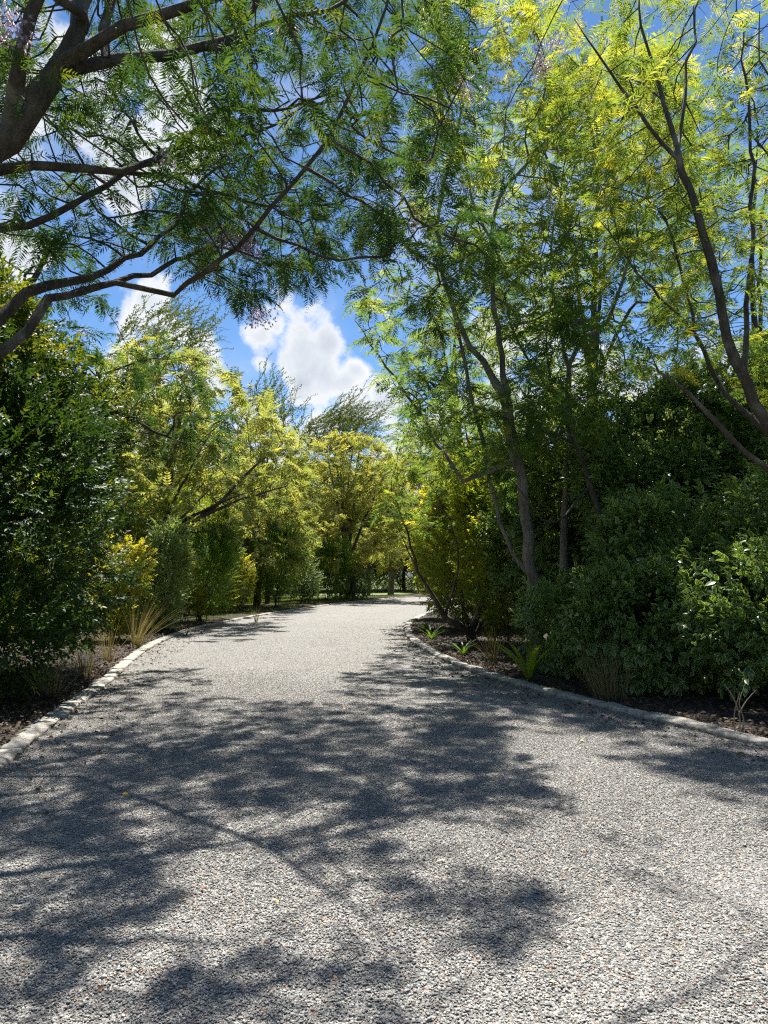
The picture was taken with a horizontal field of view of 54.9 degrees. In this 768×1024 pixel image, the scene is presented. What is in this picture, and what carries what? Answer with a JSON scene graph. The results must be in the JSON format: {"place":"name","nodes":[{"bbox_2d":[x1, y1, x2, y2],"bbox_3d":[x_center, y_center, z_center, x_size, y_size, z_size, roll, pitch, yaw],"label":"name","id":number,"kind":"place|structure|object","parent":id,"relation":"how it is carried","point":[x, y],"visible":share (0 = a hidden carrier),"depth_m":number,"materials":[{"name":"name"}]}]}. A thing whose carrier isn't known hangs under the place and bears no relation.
{"place":"outdoors","nodes":[
{"label":"outdoors","id":0,"kind":"place"},
{"bbox_2d":[4,595,422,643],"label":"grass","id":1,"kind":"structure","parent":0,"point":[277,608],"depth_m":33.95,"materials":[{"name":"plant"}]},
{"bbox_2d":[75,577,449,621],"bbox_3d":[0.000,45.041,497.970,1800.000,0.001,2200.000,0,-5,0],"label":"ground","id":2,"kind":"structure","parent":0,"point":[381,592],"depth_m":79.07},
{"bbox_2d":[0,471,36,633],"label":"background shrub","id":3,"kind":"object","parent":2,"relation":"on","point":[14,550],"visible":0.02,"depth_m":17.86,"materials":[{"name":"green plant"}]},
{"bbox_2d":[0,444,102,631],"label":"background shrub","id":4,"kind":"object","parent":2,"relation":"on","point":[45,570],"visible":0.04,"depth_m":21.67,"materials":[{"name":"green plant"}]},
{"bbox_2d":[2,463,112,619],"bbox_3d":[-13.188,1.210,27.052,5.783,6.764,7.604,-1,-5,12],"label":"background shrub","id":5,"kind":"object","parent":2,"relation":"on","point":[74,555],"visible":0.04,"depth_m":27.75,"materials":[{"name":"green plant"}]},
{"bbox_2d":[32,414,164,608],"bbox_3d":[-14.127,-0.303,32.992,10.188,9.798,8.042,0,-5,0],"label":"woodland tree","id":6,"kind":"object","parent":2,"relation":"on","point":[141,467],"depth_m":32.45,"materials":[{"name":"green plant"}]},
{"bbox_2d":[61,468,207,606],"bbox_3d":[-12.414,1.615,37.810,8.189,8.072,6.228,3,-6,-28],"label":"background shrub","id":7,"kind":"object","parent":2,"relation":"on","point":[128,540],"visible":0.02,"depth_m":36.62,"materials":[{"name":"green plant"}]},
{"bbox_2d":[66,477,213,618],"bbox_3d":[-9.694,1.600,30.111,6.434,6.460,4.893,4,-6,-39],"label":"background shrub","id":8,"kind":"object","parent":2,"relation":"on","point":[137,537],"visible":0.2,"depth_m":29.67,"materials":[{"name":"green plant"}]},
{"bbox_2d":[104,375,230,564],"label":"woodland tree","id":9,"kind":"object","parent":2,"relation":"on","point":[183,476],"visible":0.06,"depth_m":43.27,"materials":[{"name":"green plant"}]},
{"bbox_2d":[154,449,256,576],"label":"woodland tree","id":10,"kind":"object","parent":2,"relation":"on","point":[200,489],"visible":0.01,"depth_m":48.90,"materials":[{"name":"green plant"}]},
{"bbox_2d":[148,495,262,608],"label":"background shrub","id":11,"kind":"object","parent":2,"relation":"on","point":[224,514],"visible":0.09,"depth_m":36.88,"materials":[{"name":"green plant"}]},
{"bbox_2d":[0,594,427,745],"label":"planting bed","id":12,"kind":"object","parent":2,"relation":"on","point":[11,718],"visible":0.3,"depth_m":13.88,"materials":[{"name":"soil"}]},
{"bbox_2d":[0,650,103,718],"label":"weeds","id":13,"kind":"object","parent":12,"relation":"on","point":[67,670],"visible":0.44,"depth_m":11.83,"materials":[{"name":"green plant"}]},
{"bbox_2d":[15,656,91,696],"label":"grass tuft","id":14,"kind":"object","parent":12,"relation":"on","point":[49,692],"visible":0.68,"depth_m":9.62,"materials":[{"name":"plant"}]},
{"bbox_2d":[0,252,145,539],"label":"tall yellow shrub","id":15,"kind":"object","parent":12,"relation":"on","point":[43,352],"visible":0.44,"depth_m":11.30,"materials":[{"name":"green plant"}]},
{"bbox_2d":[0,341,150,704],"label":"glossy shrub","id":16,"kind":"object","parent":12,"relation":"on","point":[55,514],"visible":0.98,"depth_m":9.73,"materials":[{"name":"green plant"}]},
{"bbox_2d":[65,630,108,677],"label":"grass tuft","id":17,"kind":"object","parent":12,"relation":"on","point":[82,667],"visible":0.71,"depth_m":11.31,"materials":[{"name":"plant"}]},
{"bbox_2d":[93,619,134,660],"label":"grass tuft","id":18,"kind":"object","parent":12,"relation":"on","point":[107,655],"visible":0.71,"depth_m":13.52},
{"bbox_2d":[86,532,157,641],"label":"golden shrub","id":19,"kind":"object","parent":12,"relation":"on","point":[133,555],"visible":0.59,"depth_m":17.57,"materials":[{"name":"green plant"}]},
{"bbox_2d":[0,222,246,478],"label":"feathery tree","id":20,"kind":"object","parent":12,"relation":"on","point":[99,356],"visible":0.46,"depth_m":13.66,"materials":[{"name":"green plant"}]},
{"bbox_2d":[125,598,190,647],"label":"grass tuft","id":21,"kind":"object","parent":12,"relation":"on","point":[137,641],"visible":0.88,"depth_m":16.16,"materials":[{"name":"plant"}]},
{"bbox_2d":[88,281,233,607],"bbox_3d":[-8.435,-3.033,30.810,6.204,14.837,10.305,4,-6,-37],"label":"acacia tree","id":22,"kind":"object","parent":12,"relation":"on","point":[177,326],"visible":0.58,"depth_m":30.85,"materials":[{"name":"green plant"}]},
{"bbox_2d":[129,515,200,630],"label":"silvery shrub","id":23,"kind":"object","parent":12,"relation":"on","point":[164,547],"visible":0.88,"depth_m":20.93,"materials":[{"name":"green plant"}]},
{"bbox_2d":[169,545,207,623],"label":"yellow tipped shrub","id":24,"kind":"object","parent":12,"relation":"on","point":[197,602],"visible":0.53,"depth_m":24.06,"materials":[{"name":"green plant"}]},
{"bbox_2d":[87,328,304,619],"bbox_3d":[-7.206,-1.548,26.006,9.293,11.039,12.192,0,-5,0],"label":"jacaranda","id":25,"kind":"object","parent":12,"relation":"on","point":[163,488],"visible":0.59,"depth_m":25.02,"materials":[{"name":"green plant"}]},
{"bbox_2d":[156,513,244,621],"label":"upright shrub","id":26,"kind":"object","parent":12,"relation":"on","point":[227,551],"visible":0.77,"depth_m":25.06,"materials":[{"name":"green plant"}]},
{"bbox_2d":[169,524,247,614],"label":"background shrub","id":27,"kind":"object","parent":12,"relation":"on","point":[231,605],"visible":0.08,"depth_m":30.98,"materials":[{"name":"green plant"}]},
{"bbox_2d":[223,552,258,611],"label":"orange yellow shrub","id":28,"kind":"object","parent":12,"relation":"on","point":[251,573],"visible":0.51,"depth_m":32.09,"materials":[{"name":"green plant"}]},
{"bbox_2d":[210,425,328,605],"bbox_3d":[-5.625,-0.316,38.165,6.411,10.718,12.062,1,-5,-14],"label":"jacaranda","id":29,"kind":"object","parent":12,"relation":"on","point":[300,461],"visible":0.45,"depth_m":36.19,"materials":[{"name":"green plant"}]},
{"bbox_2d":[224,351,317,603],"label":"acacia tree","id":30,"kind":"object","parent":12,"relation":"on","point":[285,416],"visible":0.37,"depth_m":41.90,"materials":[{"name":"green plant"}]},
{"bbox_2d":[244,518,309,607],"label":"round topped shrub","id":31,"kind":"object","parent":12,"relation":"on","point":[269,578],"visible":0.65,"depth_m":36.03,"materials":[{"name":"green plant"}]},
{"bbox_2d":[0,0,562,359],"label":"jacaranda tree","id":32,"kind":"object","parent":12,"relation":"on","point":[24,108],"visible":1,"depth_m":7.96,"materials":[{"name":"green plant"}]},
{"bbox_2d":[280,550,322,603],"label":"olive green shrub","id":33,"kind":"object","parent":12,"relation":"on","point":[306,594],"visible":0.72,"depth_m":41.46,"materials":[{"name":"green plant"}]},
{"bbox_2d":[295,533,359,600],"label":"dense verge shrub","id":34,"kind":"object","parent":12,"relation":"on","point":[329,550],"visible":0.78,"depth_m":46.35,"materials":[{"name":"green plant"}]},
{"bbox_2d":[273,429,406,598],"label":"jacaranda","id":35,"kind":"object","parent":12,"relation":"on","point":[368,546],"visible":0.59,"depth_m":48.66,"materials":[{"name":"green plant"}]},
{"bbox_2d":[320,560,379,598],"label":"verge shrub","id":36,"kind":"object","parent":12,"relation":"on","point":[363,591],"visible":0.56,"depth_m":50.06,"materials":[{"name":"green plant"}]},
{"bbox_2d":[299,376,403,588],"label":"acacia tree","id":37,"kind":"object","parent":12,"relation":"on","point":[354,421],"visible":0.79,"depth_m":53.26,"materials":[{"name":"green plant"}]},
{"bbox_2d":[333,522,404,594],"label":"lawn tree","id":38,"kind":"object","parent":12,"relation":"on","point":[385,561],"visible":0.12,"depth_m":61.44,"materials":[{"name":"green plant"}]},
{"bbox_2d":[197,462,302,572],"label":"woodland tree","id":39,"kind":"object","parent":2,"relation":"on","point":[270,498],"depth_m":61.68,"materials":[{"name":"green plant"}]},
{"bbox_2d":[208,487,298,603],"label":"background shrub","id":40,"kind":"object","parent":2,"relation":"on","point":[250,596],"visible":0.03,"depth_m":45.75,"materials":[{"name":"green plant"}]},
{"bbox_2d":[275,538,336,592],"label":"background shrub","id":41,"kind":"object","parent":2,"relation":"on","point":[308,578],"visible":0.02,"depth_m":77.53,"materials":[{"name":"green plant"}]},
{"bbox_2d":[258,454,364,585],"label":"woodland tree","id":42,"kind":"object","parent":2,"relation":"on","point":[335,481],"visible":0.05,"depth_m":82.57,"materials":[{"name":"green plant"}]},
{"bbox_2d":[325,523,381,590],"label":"background shrub","id":43,"kind":"object","parent":2,"relation":"on","point":[373,573],"visible":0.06,"depth_m":83.45,"materials":[{"name":"green plant"}]},
{"bbox_2d":[303,444,412,583],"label":"woodland tree","id":44,"kind":"object","parent":2,"relation":"on","point":[374,482],"visible":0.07,"depth_m":85.48,"materials":[{"name":"green plant"}]},
{"bbox_2d":[359,558,401,588],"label":"background shrub","id":45,"kind":"object","parent":2,"relation":"on","point":[372,586],"visible":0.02,"depth_m":97.27,"materials":[{"name":"green plant"}]},
{"bbox_2d":[370,529,411,594],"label":"lawn tree","id":46,"kind":"object","parent":2,"relation":"on","point":[392,567],"visible":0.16,"depth_m":65.50,"materials":[{"name":"green plant"}]},
{"bbox_2d":[350,446,433,590],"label":"woodland tree","id":47,"kind":"object","parent":2,"relation":"on","point":[399,459],"visible":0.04,"depth_m":88.25,"materials":[{"name":"green plant"}]},
{"bbox_2d":[374,532,416,589],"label":"background shrub","id":48,"kind":"object","parent":2,"relation":"on","point":[385,583],"visible":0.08,"depth_m":91.18,"materials":[{"name":"green plant"}]},
{"bbox_2d":[386,523,423,590],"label":"background shrub","id":49,"kind":"object","parent":2,"relation":"on","point":[400,581],"visible":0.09,"depth_m":85.19,"materials":[{"name":"green plant"}]},
{"bbox_2d":[398,452,444,559],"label":"woodland tree","id":50,"kind":"object","parent":2,"relation":"on","point":[412,488],"depth_m":81.99,"materials":[{"name":"green plant"}]},
{"bbox_2d":[375,440,467,557],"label":"jacaranda","id":51,"kind":"object","parent":2,"relation":"on","point":[402,481],"visible":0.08,"depth_m":46.72,"materials":[{"name":"green plant"}]},
{"bbox_2d":[412,606,767,737],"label":"planting bed","id":52,"kind":"object","parent":2,"relation":"on","point":[707,697],"visible":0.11,"depth_m":9.62,"materials":[{"name":"soil"}]},
{"bbox_2d":[411,619,437,631],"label":"strap leaf plant","id":53,"kind":"object","parent":52,"relation":"on","point":[426,626],"visible":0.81,"depth_m":20.81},
{"bbox_2d":[410,625,448,638],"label":"strap leaf plant","id":54,"kind":"object","parent":52,"relation":"on","point":[433,635],"visible":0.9,"depth_m":18.14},
{"bbox_2d":[367,388,505,642],"bbox_3d":[1.356,0.084,17.601,3.602,6.436,7.531,-1,-5,13],"label":"forked tree","id":55,"kind":"object","parent":52,"relation":"on","point":[472,629],"visible":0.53,"depth_m":17.25,"materials":[{"name":"green plant"}]},
{"bbox_2d":[403,434,484,619],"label":"golden green shrub","id":56,"kind":"object","parent":52,"relation":"on","point":[430,605],"visible":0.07,"depth_m":26.82,"materials":[{"name":"green plant"}]},
{"bbox_2d":[379,295,520,612],"bbox_3d":[2.307,-2.217,25.249,4.956,12.222,9.074,0,-5,0],"label":"yellow green tree","id":57,"kind":"object","parent":52,"relation":"on","point":[421,349],"visible":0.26,"depth_m":24.83,"materials":[{"name":"green plant"}]},
{"bbox_2d":[402,437,511,624],"bbox_3d":[2.361,0.658,21.628,3.753,5.726,3.208,0,-5,0],"label":"golden green shrub","id":58,"kind":"object","parent":52,"relation":"on","point":[442,541],"visible":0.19,"depth_m":21.33,"materials":[{"name":"green plant"}]},
{"bbox_2d":[444,639,475,655],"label":"strap leaf plant","id":59,"kind":"object","parent":52,"relation":"on","point":[464,649],"visible":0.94,"depth_m":14.46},
{"bbox_2d":[341,0,601,664],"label":"slender jacaranda","id":60,"kind":"object","parent":52,"relation":"on","point":[442,387],"visible":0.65,"depth_m":13.60,"materials":[{"name":"green plant"}]},
{"bbox_2d":[468,626,505,662],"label":"grass tuft","id":61,"kind":"object","parent":52,"relation":"on","point":[494,659],"visible":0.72,"depth_m":13.20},
{"bbox_2d":[443,453,554,644],"bbox_3d":[2.864,0.812,17.234,2.936,4.655,2.739,0,-5,0],"label":"golden green shrub","id":62,"kind":"object","parent":52,"relation":"on","point":[461,503],"visible":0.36,"depth_m":16.97,"materials":[{"name":"green plant"}]},
{"bbox_2d":[468,457,570,624],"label":"golden green shrub","id":63,"kind":"object","parent":52,"relation":"on","point":[545,555],"visible":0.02,"depth_m":23.30,"materials":[{"name":"green plant"}]},
{"bbox_2d":[486,639,560,680],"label":"strap leaf plant","id":64,"kind":"object","parent":52,"relation":"on","point":[528,668],"visible":0.88,"depth_m":10.98,"materials":[{"name":"plant"}]},
{"bbox_2d":[468,317,629,570],"bbox_3d":[2.989,-0.378,12.590,2.601,6.406,4.345,-2,-5,19],"label":"slender jacaranda","id":65,"kind":"object","parent":52,"relation":"on","point":[592,493],"visible":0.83,"depth_m":12.13,"materials":[{"name":"green plant"}]},
{"bbox_2d":[467,385,651,632],"bbox_3d":[3.814,0.066,15.661,4.004,5.875,3.295,0,-5,0],"label":"variegated shrub","id":66,"kind":"object","parent":52,"relation":"on","point":[540,486],"visible":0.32,"depth_m":15.28,"materials":[{"name":"green plant"}]},
{"bbox_2d":[508,562,677,680],"bbox_3d":[3.580,1.826,11.604,3.261,2.109,2.252,0,-5,0],"label":"variegated shrub","id":67,"kind":"object","parent":52,"relation":"on","point":[551,595],"visible":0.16,"depth_m":11.39,"materials":[{"name":"green plant"}]},
{"bbox_2d":[454,16,733,558],"bbox_3d":[6.373,-5.641,20.924,9.135,18.286,8.222,0,-5,0],"label":"yellow green tree","id":68,"kind":"object","parent":52,"relation":"on","point":[599,307],"visible":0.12,"depth_m":20.35,"materials":[{"name":"green plant"}]},
{"bbox_2d":[544,625,655,701],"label":"grass tuft","id":69,"kind":"object","parent":52,"relation":"on","point":[615,691],"visible":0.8,"depth_m":9.29,"materials":[{"name":"plant"}]},
{"bbox_2d":[483,19,724,625],"bbox_3d":[4.780,-4.279,14.692,5.751,14.532,6.466,0,-5,0],"label":"slender jacaranda","id":70,"kind":"object","parent":52,"relation":"on","point":[558,327],"visible":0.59,"depth_m":13.92,"materials":[{"name":"green plant"}]},
{"bbox_2d":[545,474,755,697],"bbox_3d":[4.087,1.106,10.732,2.741,3.335,3.730,-3,-6,28],"label":"variegated shrub","id":71,"kind":"object","parent":52,"relation":"on","point":[626,568],"visible":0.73,"depth_m":9.92,"materials":[{"name":"green plant"}]},
{"bbox_2d":[539,0,767,473],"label":"yellow leaved jacaranda","id":72,"kind":"object","parent":52,"relation":"on","point":[758,419],"visible":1,"depth_m":9.60,"materials":[{"name":"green plant"}]},
{"bbox_2d":[554,353,766,615],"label":"variegated shrub","id":73,"kind":"object","parent":52,"relation":"on","point":[649,408],"visible":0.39,"depth_m":12.89,"materials":[{"name":"green plant"}]},
{"bbox_2d":[568,397,767,650],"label":"leafy shrub","id":74,"kind":"object","parent":52,"relation":"on","point":[669,435],"depth_m":16.40,"materials":[{"name":"green plant"}]},
{"bbox_2d":[635,129,767,635],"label":"yellow green tree","id":75,"kind":"object","parent":52,"relation":"on","point":[755,321],"visible":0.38,"depth_m":18.96,"materials":[{"name":"green plant"}]},
{"bbox_2d":[665,454,767,700],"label":"variegated shrub","id":76,"kind":"object","parent":52,"relation":"on","point":[720,613],"visible":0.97,"depth_m":8.90,"materials":[{"name":"green plant"}]},
{"bbox_2d":[674,315,767,612],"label":"variegated shrub","id":77,"kind":"object","parent":52,"relation":"on","point":[755,441],"visible":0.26,"depth_m":12.33,"materials":[{"name":"green plant"}]},
{"bbox_2d":[724,684,755,732],"bbox_3d":[3.581,2.006,7.429,0.346,0.553,0.047,1,-5,-7],"label":"bare sapling","id":78,"kind":"object","parent":52,"relation":"on","point":[740,711],"visible":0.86,"depth_m":7.43,"materials":[{"name":"plant"}]},
{"bbox_2d":[279,513,320,593],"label":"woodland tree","id":79,"kind":"object","parent":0,"point":[307,565],"visible":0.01,"depth_m":69.52,"materials":[{"name":"green plant"}]},
{"bbox_2d":[0,597,767,1023],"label":"gravel road","id":80,"kind":"structure","parent":0,"point":[370,615],"depth_m":4.32,"materials":[{"name":"gravel"}]},
{"bbox_2d":[0,748,22,765],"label":"kerb stone","id":81,"kind":"object","parent":80,"relation":"on","point":[8,756],"visible":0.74,"depth_m":6.47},
{"bbox_2d":[0,732,38,749],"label":"kerb stone","id":82,"kind":"object","parent":80,"relation":"on","point":[22,740],"visible":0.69,"depth_m":7.01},
{"bbox_2d":[14,716,60,735],"bbox_3d":[-3.648,2.300,7.828,0.274,0.130,0.997,2,-5,-11],"label":"kerb stone","id":83,"kind":"object","parent":80,"relation":"on","point":[40,726],"visible":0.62,"depth_m":7.79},
{"bbox_2d":[44,700,80,718],"bbox_3d":[-3.817,2.373,8.804,0.259,0.124,1.001,1,-5,-12],"label":"kerb stone","id":84,"kind":"object","parent":80,"relation":"on","point":[65,709],"visible":0.67,"depth_m":8.66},
{"bbox_2d":[65,691,92,703],"bbox_3d":[-3.970,2.452,9.648,0.259,0.126,0.750,1,-5,-11],"label":"kerb stone","id":85,"kind":"object","parent":80,"relation":"on","point":[81,696],"visible":0.59,"depth_m":9.61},
{"bbox_2d":[82,684,104,694],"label":"kerb stone","id":86,"kind":"object","parent":80,"relation":"on","point":[95,688],"visible":0.56,"depth_m":10.33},
{"bbox_2d":[88,677,113,685],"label":"kerb stone","id":87,"kind":"object","parent":80,"relation":"on","point":[106,681],"visible":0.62,"depth_m":11.01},
{"bbox_2d":[101,669,123,678],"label":"kerb stone","id":88,"kind":"object","parent":80,"relation":"on","point":[114,673],"visible":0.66,"depth_m":11.93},
{"bbox_2d":[110,663,127,669],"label":"kerb stone","id":89,"kind":"object","parent":80,"relation":"on","point":[124,666],"visible":0.55,"depth_m":12.74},
{"bbox_2d":[119,660,132,665],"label":"kerb stone","id":90,"kind":"object","parent":80,"relation":"on","point":[128,662],"visible":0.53,"depth_m":13.47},
{"bbox_2d":[123,655,137,660],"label":"kerb stone","id":91,"kind":"object","parent":80,"relation":"on","point":[132,658],"visible":0.49,"depth_m":14.19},
{"bbox_2d":[128,650,144,656],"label":"kerb stone","id":92,"kind":"object","parent":80,"relation":"on","point":[138,653],"visible":0.54,"depth_m":15.00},
{"bbox_2d":[135,646,150,651],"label":"kerb stone","id":93,"kind":"object","parent":80,"relation":"on","point":[147,648],"visible":0.59,"depth_m":15.95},
{"bbox_2d":[0,623,766,1021],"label":"fallen leaflets","id":94,"kind":"object","parent":80,"relation":"on","point":[370,795],"visible":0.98,"depth_m":5.80,"materials":[{"name":"plant"}]},
{"bbox_2d":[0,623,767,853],"bbox_3d":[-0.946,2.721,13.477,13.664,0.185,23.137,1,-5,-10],"label":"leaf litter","id":95,"kind":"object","parent":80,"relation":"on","point":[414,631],"visible":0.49,"depth_m":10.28,"materials":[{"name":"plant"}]},
{"bbox_2d":[416,643,431,648],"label":"kerb stone","id":96,"kind":"object","parent":80,"relation":"on","point":[421,645],"visible":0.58,"depth_m":16.51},
{"bbox_2d":[433,653,449,658],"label":"kerb stone","id":97,"kind":"object","parent":80,"relation":"on","point":[439,655],"visible":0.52,"depth_m":14.59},
{"bbox_2d":[441,657,460,663],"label":"kerb stone","id":98,"kind":"object","parent":80,"relation":"on","point":[448,659],"visible":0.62,"depth_m":13.85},
{"bbox_2d":[451,661,469,668],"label":"kerb stone","id":99,"kind":"object","parent":80,"relation":"on","point":[459,664],"visible":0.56,"depth_m":13.17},
{"bbox_2d":[462,665,489,674],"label":"kerb stone","id":100,"kind":"object","parent":80,"relation":"on","point":[475,669],"visible":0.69,"depth_m":12.36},
{"bbox_2d":[479,672,514,682],"bbox_3d":[1.796,2.623,11.606,0.260,0.140,0.929,1,-5,-19],"label":"kerb stone","id":101,"kind":"object","parent":80,"relation":"on","point":[499,677],"visible":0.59,"depth_m":11.59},
{"bbox_2d":[508,679,541,689],"bbox_3d":[2.066,2.551,10.810,0.262,0.138,0.791,1,-4,-15],"label":"kerb stone","id":102,"kind":"object","parent":80,"relation":"on","point":[525,684],"visible":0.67,"depth_m":10.76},
{"bbox_2d":[533,686,562,696],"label":"kerb stone","id":103,"kind":"object","parent":80,"relation":"on","point":[546,690],"visible":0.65,"depth_m":10.13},
{"bbox_2d":[555,691,606,706],"bbox_3d":[2.536,2.431,9.500,0.270,0.138,0.846,5,-6,-21],"label":"kerb stone","id":104,"kind":"object","parent":80,"relation":"on","point":[577,698],"visible":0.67,"depth_m":9.45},
{"bbox_2d":[595,702,648,717],"bbox_3d":[2.846,2.368,8.771,0.247,0.148,0.771,0,-4,-25],"label":"kerb stone","id":105,"kind":"object","parent":80,"relation":"on","point":[618,707],"visible":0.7,"depth_m":8.74,"materials":[{"name":"stone"}]},
{"bbox_2d":[641,711,720,732],"bbox_3d":[3.207,2.302,8.024,0.272,0.138,0.912,0,-5,-26],"label":"kerb stone","id":106,"kind":"object","parent":80,"relation":"on","point":[684,722],"visible":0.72,"depth_m":7.96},
{"bbox_2d":[706,727,767,748],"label":"kerb stone","id":107,"kind":"object","parent":80,"relation":"on","point":[748,738],"visible":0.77,"depth_m":7.24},
{"bbox_2d":[0,0,767,576],"label":"sky","id":108,"kind":"structure","parent":0,"point":[311,347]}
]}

